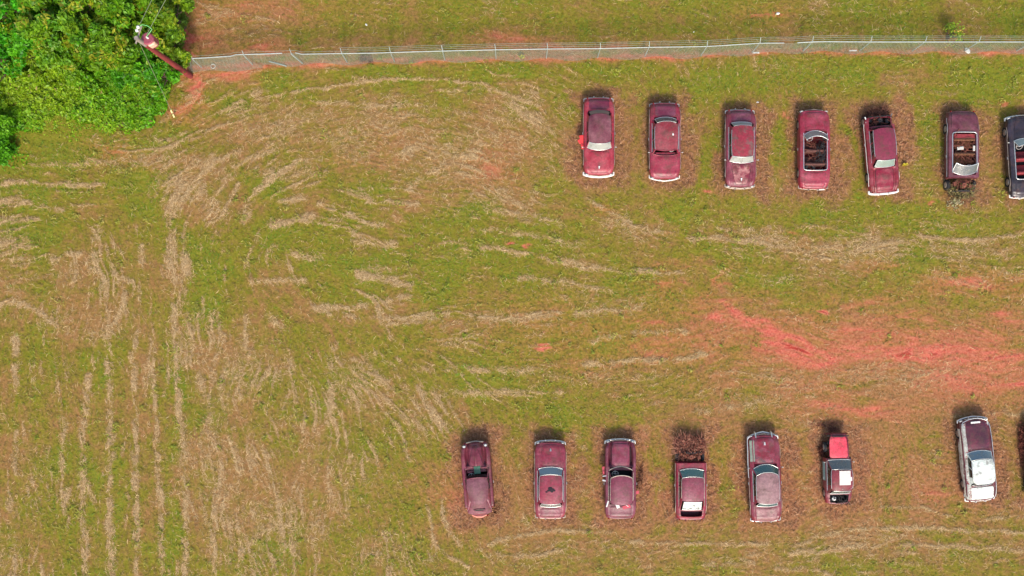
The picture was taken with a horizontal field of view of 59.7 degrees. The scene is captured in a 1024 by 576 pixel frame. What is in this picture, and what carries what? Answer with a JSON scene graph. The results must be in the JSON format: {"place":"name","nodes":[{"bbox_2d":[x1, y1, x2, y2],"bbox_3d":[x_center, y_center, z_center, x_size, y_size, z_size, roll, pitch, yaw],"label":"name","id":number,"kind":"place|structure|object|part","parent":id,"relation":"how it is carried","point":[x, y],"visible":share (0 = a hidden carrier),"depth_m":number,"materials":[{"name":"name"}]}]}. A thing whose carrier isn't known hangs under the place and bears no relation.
{"place":"outdoors","nodes":[
{"label":"outdoors","id":0,"kind":"place"},
{"bbox_2d":[0,0,1023,575],"bbox_3d":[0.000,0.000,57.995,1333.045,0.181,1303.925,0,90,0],"label":"field ground","id":1,"kind":"structure","parent":0,"point":[794,416],"depth_m":57.99,"materials":[{"name":"green plant"}]},
{"bbox_2d":[0,107,15,138],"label":"dark bush","id":2,"kind":"object","parent":1,"relation":"on","point":[7,128],"visible":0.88,"depth_m":56.96,"materials":[{"name":"green plant"}]},
{"bbox_2d":[0,135,17,165],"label":"dark bush","id":3,"kind":"object","parent":1,"relation":"on","point":[7,150],"visible":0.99,"depth_m":57.14,"materials":[{"name":"green plant"}]},
{"bbox_2d":[1,7,16,34],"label":"broadleaf tree","id":4,"kind":"object","parent":1,"relation":"on","point":[10,15],"visible":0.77,"depth_m":53.50,"materials":[{"name":"green plant"}]},
{"bbox_2d":[0,44,21,80],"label":"shrub","id":5,"kind":"object","parent":1,"relation":"on","point":[7,67],"visible":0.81,"depth_m":55.00,"materials":[{"name":"green plant"}]},
{"bbox_2d":[0,0,42,49],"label":"broadleaf tree","id":6,"kind":"object","parent":1,"relation":"on","point":[4,39],"visible":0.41,"depth_m":53.31,"materials":[{"name":"green plant"}]},
{"bbox_2d":[5,24,61,69],"bbox_3d":[-29.245,-15.206,55.615,3.482,4.984,3.608,0,90,0],"label":"broadleaf tree","id":7,"kind":"object","parent":1,"relation":"on","point":[21,51],"visible":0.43,"depth_m":53.62,"materials":[{"name":"green plant"}]},
{"bbox_2d":[42,0,60,13],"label":"broadleaf tree","id":8,"kind":"object","parent":1,"relation":"on","point":[47,4],"visible":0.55,"depth_m":52.35,"materials":[{"name":"green plant"}]},
{"bbox_2d":[12,0,91,74],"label":"broadleaf tree","id":9,"kind":"object","parent":1,"relation":"on","point":[29,25],"visible":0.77,"depth_m":51.98,"materials":[{"name":"green plant"}]},
{"bbox_2d":[35,15,91,82],"bbox_3d":[-26.915,-14.708,55.193,3.614,5.827,4.561,0,90,0],"label":"broadleaf tree","id":10,"kind":"object","parent":1,"relation":"on","point":[68,66],"visible":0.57,"depth_m":53.20,"materials":[{"name":"green plant"}]},
{"bbox_2d":[0,0,188,173],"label":"vine thicket","id":11,"kind":"object","parent":1,"relation":"on","point":[38,88],"visible":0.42,"depth_m":57.78,"materials":[{"name":"green plant"}]},
{"bbox_2d":[47,0,143,56],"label":"broadleaf tree","id":12,"kind":"object","parent":1,"relation":"on","point":[75,32],"visible":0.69,"depth_m":51.81,"materials":[{"name":"green plant"}]},
{"bbox_2d":[75,5,145,74],"bbox_3d":[-24.298,-15.046,55.056,4.832,6.102,4.554,0,90,0],"label":"broadleaf tree","id":13,"kind":"object","parent":1,"relation":"on","point":[116,50],"visible":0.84,"depth_m":52.80,"materials":[{"name":"green plant"}]},
{"bbox_2d":[93,0,151,46],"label":"broadleaf tree","id":14,"kind":"object","parent":1,"relation":"on","point":[121,21],"visible":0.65,"depth_m":52.69,"materials":[{"name":"green plant"}]},
{"bbox_2d":[104,46,154,91],"bbox_3d":[-23.652,-14.044,56.083,3.278,4.051,3.638,0,90,0],"label":"shrub","id":15,"kind":"object","parent":1,"relation":"on","point":[132,78],"visible":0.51,"depth_m":54.84,"materials":[{"name":"green plant"}]},
{"bbox_2d":[122,0,151,13],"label":"broadleaf tree","id":16,"kind":"object","parent":1,"relation":"on","point":[139,10],"visible":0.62,"depth_m":53.84,"materials":[{"name":"green plant"}]},
{"bbox_2d":[123,13,184,58],"bbox_3d":[-22.535,-15.899,56.149,3.705,3.920,3.298,-35,90,0],"label":"shrub","id":17,"kind":"object","parent":1,"relation":"on","point":[156,30],"visible":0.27,"depth_m":54.66,"materials":[{"name":"green plant"}]},
{"bbox_2d":[141,58,185,100],"bbox_3d":[-21.881,-13.358,56.334,2.437,3.549,3.049,0,90,0],"label":"shrub","id":18,"kind":"object","parent":1,"relation":"on","point":[158,67],"visible":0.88,"depth_m":55.42,"materials":[{"name":"green plant"}]},
{"bbox_2d":[134,24,192,78],"bbox_3d":[-20.520,-14.031,53.746,0.872,8.913,1.188,26,90,0],"label":"utility pole","id":19,"kind":"object","parent":1,"relation":"on","point":[149,41],"visible":1,"depth_m":50.85,"materials":[{"name":"brown wood"}]},
{"bbox_2d":[140,44,174,117],"bbox_3d":[-21.363,-12.447,53.779,0.100,8.252,3.018,21,90,0],"label":"guy wire","id":20,"kind":"object","parent":19,"relation":"attached to","point":[159,85],"visible":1,"depth_m":54.41,"materials":[{"name":"silver metal"}]},
{"bbox_2d":[134,0,195,41],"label":"shrub","id":21,"kind":"object","parent":1,"relation":"on","point":[167,18],"visible":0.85,"depth_m":54.23,"materials":[{"name":"green plant"}]},
{"bbox_2d":[151,30,191,70],"bbox_3d":[-21.506,-14.878,56.361,2.677,3.495,2.617,-18,90,0],"label":"shrub","id":22,"kind":"object","parent":1,"relation":"on","point":[183,58],"visible":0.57,"depth_m":55.45,"materials":[{"name":"green plant"}]},
{"bbox_2d":[359,52,374,63],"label":"weed clump","id":23,"kind":"object","parent":1,"relation":"on","point":[363,58],"visible":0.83,"depth_m":57.77,"materials":[{"name":"beige plant"}]},
{"bbox_2d":[461,441,493,517],"bbox_3d":[-2.209,12.324,57.215,2.047,1.621,4.980,-4,90,0],"label":"fastback coupe","id":24,"kind":"object","parent":1,"relation":"on","point":[477,479],"visible":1,"depth_m":56.95,"materials":[{"name":"red metal"}]},
{"bbox_2d":[471,504,499,520],"bbox_3d":[-1.671,14.470,57.828,1.938,0.345,1.183,0,90,0],"label":"weed clump","id":25,"kind":"object","parent":1,"relation":"on","point":[492,512],"visible":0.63,"depth_m":57.81,"materials":[{"name":"brown plant"}]},
{"bbox_2d":[0,0,1023,575],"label":"loose hay","id":26,"kind":"object","parent":1,"relation":"on","point":[328,366],"visible":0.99,"depth_m":57.94},
{"bbox_2d":[0,0,1023,575],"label":"weed tufts","id":27,"kind":"object","parent":1,"relation":"on","point":[388,458],"visible":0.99,"depth_m":57.90,"materials":[{"name":"green plant"}]},
{"bbox_2d":[534,439,566,519],"bbox_3d":[2.466,12.340,57.243,2.139,1.564,5.192,0,90,0],"label":"vintage sedan","id":28,"kind":"object","parent":1,"relation":"on","point":[550,482],"visible":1,"depth_m":57.02,"materials":[{"name":"red metal"}]},
{"bbox_3d":[1.687,12.671,56.823,0.173,0.439,2.012,0,90,0],"label":"side window","id":29,"kind":"part","parent":28,"relation":"part of","materials":[{"name":"grey glass"}]},
{"bbox_3d":[2.466,13.848,56.797,1.396,0.465,0.360,0,90,0],"label":"rear window","id":30,"kind":"part","parent":28,"relation":"part of","materials":[{"name":"grey glass"}]},
{"bbox_2d":[578,96,616,177],"bbox_3d":[5.466,-9.707,57.222,2.497,1.605,5.269,0,90,0],"label":"vintage car","id":31,"kind":"object","parent":1,"relation":"on","point":[596,140],"visible":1,"depth_m":57.03,"materials":[{"name":"red metal"}]},
{"bbox_3d":[5.574,-11.187,56.785,1.334,0.448,0.383,0,90,0],"label":"rear window","id":32,"kind":"part","parent":31,"relation":"part of","materials":[{"name":"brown glass"}]},
{"bbox_2d":[187,36,1023,72],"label":"chain link fence","id":33,"kind":"object","parent":1,"relation":"on","point":[600,48],"visible":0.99,"depth_m":56.53,"materials":[{"name":"metal"}]},
{"bbox_2d":[602,438,638,518],"bbox_3d":[6.994,12.264,57.252,2.435,1.545,5.196,0,90,0],"label":"pontoon sedan","id":34,"kind":"object","parent":1,"relation":"on","point":[619,473],"visible":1,"depth_m":57.06,"materials":[{"name":"red metal"}]},
{"bbox_3d":[6.220,12.658,56.823,0.152,0.440,1.767,0,90,0],"label":"side window","id":35,"kind":"part","parent":34,"relation":"part of","materials":[{"name":"grey glass"}]},
{"bbox_3d":[7.698,12.658,56.823,0.151,0.440,1.767,0,90,0],"label":"side window","id":36,"kind":"part","parent":34,"relation":"part of","materials":[{"name":"grey glass"}]},
{"bbox_2d":[636,466,645,490],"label":"weed clump","id":37,"kind":"object","parent":1,"relation":"on","point":[640,478],"visible":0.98,"depth_m":57.75,"materials":[{"name":"brown plant"}]},
{"bbox_2d":[648,102,682,181],"bbox_3d":[9.812,-9.430,57.252,2.290,1.545,5.157,0,90,0],"label":"vintage coupe","id":38,"kind":"object","parent":1,"relation":"on","point":[664,139],"visible":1,"depth_m":57.03,"materials":[{"name":"red metal"}]},
{"bbox_3d":[9.026,-9.600,56.822,0.182,0.438,1.821,0,90,0],"label":"side window","id":39,"kind":"part","parent":38,"relation":"part of","materials":[{"name":"grey glass"}]},
{"bbox_3d":[9.812,-10.702,56.788,1.420,0.449,0.464,0,90,0],"label":"rear window","id":40,"kind":"part","parent":38,"relation":"part of","materials":[{"name":"grey glass"}]},
{"bbox_2d":[668,430,710,461],"bbox_3d":[11.447,10.275,57.465,2.975,1.070,2.426,0,90,0],"label":"weed clump","id":41,"kind":"object","parent":1,"relation":"on","point":[684,443],"visible":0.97,"depth_m":57.31,"materials":[{"name":"brown plant"}]},
{"bbox_2d":[674,451,706,520],"bbox_3d":[11.482,12.705,57.237,2.108,1.575,4.615,0,90,0],"label":"pickup coupe","id":42,"kind":"object","parent":1,"relation":"on","point":[690,484],"visible":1,"depth_m":57.00,"materials":[{"name":"red metal"}]},
{"bbox_3d":[10.723,12.860,56.807,0.170,0.469,2.180,0,90,0],"label":"side window","id":43,"kind":"part","parent":42,"relation":"part of","materials":[{"name":"grey glass"}]},
{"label":"rear window","id":44,"kind":"part","parent":42,"relation":"part of","materials":[{"name":"white glass"}]},
{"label":"side window","id":45,"kind":"part","parent":42,"relation":"part of","materials":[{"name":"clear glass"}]},
{"bbox_2d":[443,84,1023,534],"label":"dead grass litter","id":46,"kind":"object","parent":1,"relation":"on","point":[783,454],"visible":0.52,"depth_m":57.94,"materials":[{"name":"brown plant"}]},
{"bbox_2d":[724,108,756,189],"bbox_3d":[14.667,-8.950,57.252,2.250,1.545,5.243,0,90,0],"label":"vintage sedan","id":47,"kind":"object","parent":1,"relation":"on","point":[740,146],"visible":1,"depth_m":57.03,"materials":[{"name":"red metal"}]},
{"bbox_3d":[13.663,-8.719,57.370,0.080,0.444,1.081,0,90,0],"label":"door","id":48,"kind":"part","parent":47,"relation":"part of","materials":[{"name":"red metal"}]},
{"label":"side window","id":49,"kind":"part","parent":47,"relation":"part of","materials":[{"name":"grey glass"}]},
{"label":"rear window","id":50,"kind":"part","parent":47,"relation":"part of","materials":[{"name":"grey glass"}]},
{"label":"side window","id":51,"kind":"part","parent":47,"relation":"part of","materials":[{"name":"grey glass"}]},
{"bbox_2d":[747,431,782,522],"bbox_3d":[16.231,12.159,57.252,2.310,1.545,5.923,-2,90,0],"label":"finned sedan","id":52,"kind":"object","parent":1,"relation":"on","point":[764,475],"visible":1,"depth_m":57.03,"materials":[{"name":"red metal"}]},
{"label":"side window","id":53,"kind":"part","parent":52,"relation":"part of","materials":[{"name":"grey glass"}]},
{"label":"rear window","id":54,"kind":"part","parent":52,"relation":"part of","materials":[{"name":"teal glass"}]},
{"bbox_2d":[796,109,830,190],"bbox_3d":[19.393,-8.870,57.320,2.118,1.409,5.230,0,90,0],"label":"open convertible","id":55,"kind":"object","parent":1,"relation":"on","point":[813,147],"visible":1,"depth_m":57.08,"materials":[{"name":"red metal"}]},
{"bbox_3d":[18.374,-9.285,57.370,0.080,0.445,1.093,0,90,0],"label":"door","id":56,"kind":"part","parent":55,"relation":"part of","materials":[{"name":"red metal"}]},
{"bbox_2d":[817,441,827,457],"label":"weed clump","id":57,"kind":"object","parent":1,"relation":"on","point":[822,453],"visible":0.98,"depth_m":57.76,"materials":[{"name":"brown plant"}]},
{"bbox_2d":[815,420,841,432],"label":"weed clump","id":58,"kind":"object","parent":1,"relation":"on","point":[830,428],"visible":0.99,"depth_m":57.85,"materials":[{"name":"brown plant"}]},
{"bbox_2d":[821,432,854,504],"bbox_3d":[20.909,11.610,57.196,2.010,1.658,4.605,-1,90,0],"label":"stripped pickup","id":59,"kind":"object","parent":1,"relation":"on","point":[837,476],"visible":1,"depth_m":56.99,"materials":[{"name":"red metal"}]},
{"bbox_3d":[20.026,11.756,57.372,0.077,0.445,1.171,-1,90,0],"label":"door","id":60,"kind":"part","parent":59,"relation":"part of","materials":[{"name":"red metal"}]},
{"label":"side window","id":61,"kind":"part","parent":59,"relation":"part of","materials":[{"name":"black glass"}]},
{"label":"rear window","id":62,"kind":"part","parent":59,"relation":"part of","materials":[{"name":"grey glass"}]},
{"bbox_2d":[860,102,892,119],"bbox_3d":[23.587,-11.303,57.741,2.388,0.517,1.442,0,90,0],"label":"weed clump","id":63,"kind":"object","parent":1,"relation":"on","point":[884,110],"visible":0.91,"depth_m":57.67,"materials":[{"name":"brown plant"}]},
{"bbox_2d":[861,114,899,195],"bbox_3d":[23.716,-8.595,57.252,2.088,1.545,5.260,-5,90,0],"label":"wrecked sedan","id":64,"kind":"object","parent":1,"relation":"on","point":[882,176],"visible":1,"depth_m":57.03,"materials":[{"name":"red metal"}]},
{"bbox_3d":[22.632,-9.494,57.373,0.080,0.451,1.004,-5,90,0],"label":"door","id":65,"kind":"part","parent":64,"relation":"part of","materials":[{"name":"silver metal"}]},
{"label":"side window","id":66,"kind":"part","parent":64,"relation":"part of","materials":[{"name":"black glass"}]},
{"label":"rear window","id":67,"kind":"part","parent":64,"relation":"part of","materials":[{"name":"grey glass"}]},
{"bbox_2d":[943,21,964,47],"bbox_3d":[28.292,-16.289,57.162,1.404,1.902,1.690,-14,90,0],"label":"sapling","id":68,"kind":"object","parent":1,"relation":"on","point":[952,28],"visible":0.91,"depth_m":57.05,"materials":[{"name":"green plant"}]},
{"bbox_2d":[946,198,963,210],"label":"weed clump","id":69,"kind":"object","parent":1,"relation":"on","point":[953,205],"visible":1,"depth_m":57.86,"materials":[{"name":"beige plant"}]},
{"bbox_2d":[943,111,978,192],"bbox_3d":[28.923,-8.760,57.320,2.139,1.409,5.267,0,90,0],"label":"gutted convertible","id":70,"kind":"object","parent":1,"relation":"on","point":[961,142],"visible":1,"depth_m":57.07,"materials":[{"name":"metal"}]},
{"bbox_3d":[27.893,-8.043,57.371,0.080,0.445,1.171,0,90,0],"label":"door","id":71,"kind":"part","parent":70,"relation":"part of","materials":[{"name":"red metal"}]},
{"bbox_2d":[944,178,981,205],"bbox_3d":[29.076,-6.119,57.485,2.381,1.031,1.764,31,90,0],"label":"weed clump","id":72,"kind":"object","parent":1,"relation":"on","point":[962,195],"visible":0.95,"depth_m":57.35,"materials":[{"name":"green plant"}]},
{"bbox_2d":[955,416,996,502],"bbox_3d":[29.869,11.007,57.252,2.057,1.545,5.596,-5,90,0],"label":"two tone sedan","id":73,"kind":"object","parent":1,"relation":"on","point":[973,434],"visible":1,"depth_m":57.03,"materials":[{"name":"white metal"}]},
{"bbox_3d":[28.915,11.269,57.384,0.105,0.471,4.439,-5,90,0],"label":"door","id":74,"kind":"part","parent":73,"relation":"part of","materials":[{"name":"silver metal"}]},
{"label":"side window","id":75,"kind":"part","parent":73,"relation":"part of","materials":[{"name":"black glass"}]},
{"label":"rear window","id":76,"kind":"part","parent":73,"relation":"part of","materials":[{"name":"white glass"}]},
{"bbox_2d":[1002,115,1023,199],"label":"black convertible","id":77,"kind":"object","parent":1,"relation":"on","point":[1013,132],"visible":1,"depth_m":57.14,"materials":[{"name":"metal"}]},
{"bbox_3d":[31.804,-8.725,57.370,0.081,0.444,1.126,-4,90,0],"label":"door","id":78,"kind":"part","parent":77,"relation":"part of","materials":[{"name":"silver metal"}]},
{"bbox_2d":[1016,422,1023,464],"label":"weed clump","id":79,"kind":"object","parent":1,"relation":"on","point":[1021,444],"visible":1,"depth_m":57.77,"materials":[{"name":"brown plant"}]},
{"bbox_2d":[107,1,1023,555],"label":"clay crumbs","id":80,"kind":"object","parent":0,"point":[775,321],"visible":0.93,"depth_m":57.96,"materials":[{"name":"soil"}]}
]}

